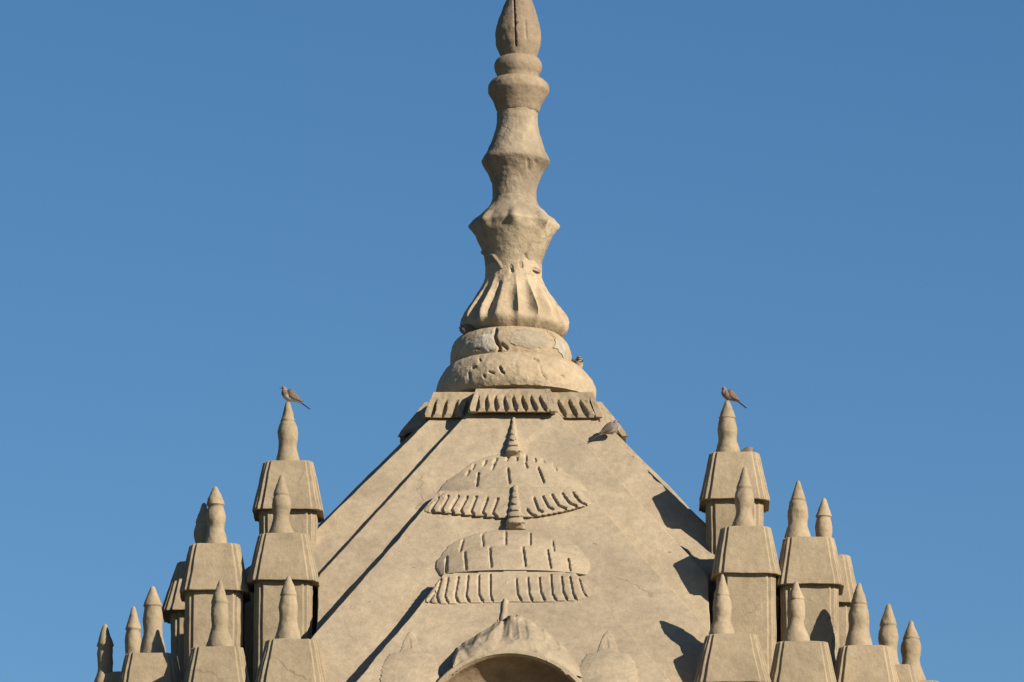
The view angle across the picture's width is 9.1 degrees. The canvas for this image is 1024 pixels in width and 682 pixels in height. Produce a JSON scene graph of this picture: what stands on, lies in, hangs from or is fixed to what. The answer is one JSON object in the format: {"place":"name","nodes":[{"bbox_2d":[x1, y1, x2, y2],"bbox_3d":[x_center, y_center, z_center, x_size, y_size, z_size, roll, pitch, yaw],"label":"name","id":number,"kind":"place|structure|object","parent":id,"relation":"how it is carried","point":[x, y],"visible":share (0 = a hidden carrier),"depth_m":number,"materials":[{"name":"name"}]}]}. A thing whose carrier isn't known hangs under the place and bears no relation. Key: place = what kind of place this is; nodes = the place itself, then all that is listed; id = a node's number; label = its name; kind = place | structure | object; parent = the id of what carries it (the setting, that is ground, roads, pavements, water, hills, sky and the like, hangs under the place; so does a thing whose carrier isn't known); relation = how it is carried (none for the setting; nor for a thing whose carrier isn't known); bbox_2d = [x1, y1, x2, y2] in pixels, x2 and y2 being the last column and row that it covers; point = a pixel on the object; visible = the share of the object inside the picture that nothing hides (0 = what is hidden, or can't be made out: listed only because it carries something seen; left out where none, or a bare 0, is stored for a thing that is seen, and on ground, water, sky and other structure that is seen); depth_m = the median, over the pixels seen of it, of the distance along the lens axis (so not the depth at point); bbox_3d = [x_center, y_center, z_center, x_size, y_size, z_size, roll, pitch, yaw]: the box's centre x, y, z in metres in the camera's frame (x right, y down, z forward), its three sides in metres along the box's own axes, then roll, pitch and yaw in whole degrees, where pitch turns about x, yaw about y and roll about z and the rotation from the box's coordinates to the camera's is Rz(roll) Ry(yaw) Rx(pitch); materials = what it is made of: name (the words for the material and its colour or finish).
{"place":"outdoors","nodes":[
{"label":"outdoors","id":0,"kind":"place"},
{"bbox_2d":[0,0,1023,681],"label":"sky","id":1,"kind":"structure","parent":0,"point":[810,211],"materials":[{"name":"blue"}]},
{"bbox_2d":[94,0,938,681],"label":"temple","id":2,"kind":"structure","parent":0,"point":[498,514],"depth_m":47.49,"materials":[{"name":"stone"}]},
{"bbox_2d":[280,386,309,408],"bbox_3d":[-1.640,0.428,48.398,0.257,0.141,0.092,11,-15,-5],"label":"dove","id":3,"kind":"object","parent":2,"relation":"on","point":[289,395],"visible":1,"depth_m":48.37,"materials":[{"name":"beige"}]},
{"bbox_2d":[459,324,476,334],"bbox_3d":[-0.300,-0.088,49.800,0.242,0.092,0.087,-5,-15,19],"label":"dove","id":4,"kind":"object","parent":2,"relation":"on","point":[465,329],"visible":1,"depth_m":49.78,"materials":[{"name":"grey"}]},
{"bbox_2d":[571,356,582,367],"bbox_3d":[0.483,0.222,50.062,0.101,0.148,0.266,7,-26,-27],"label":"bird","id":5,"kind":"object","parent":2,"relation":"on","point":[578,360],"visible":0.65,"depth_m":49.98},
{"bbox_2d":[591,420,618,440],"bbox_3d":[0.712,0.682,48.940,0.254,0.140,0.092,-7,-12,-12],"label":"dove","id":6,"kind":"object","parent":2,"relation":"on","point":[611,428],"visible":1,"depth_m":48.92,"materials":[{"name":"beige"}]},
{"bbox_2d":[721,386,746,407],"bbox_3d":[1.676,0.424,48.407,0.228,0.127,0.083,13,-17,-17],"label":"dove","id":7,"kind":"object","parent":2,"relation":"on","point":[730,394],"visible":1,"depth_m":48.38,"materials":[{"name":"beige"}]},
{"bbox_2d":[740,447,752,451],"bbox_3d":[1.738,0.846,48.328,0.191,0.104,0.074,3,-14,-12],"label":"dove","id":8,"kind":"object","parent":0,"point":[746,449],"visible":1,"depth_m":48.31,"materials":[{"name":"beige"}]}
]}

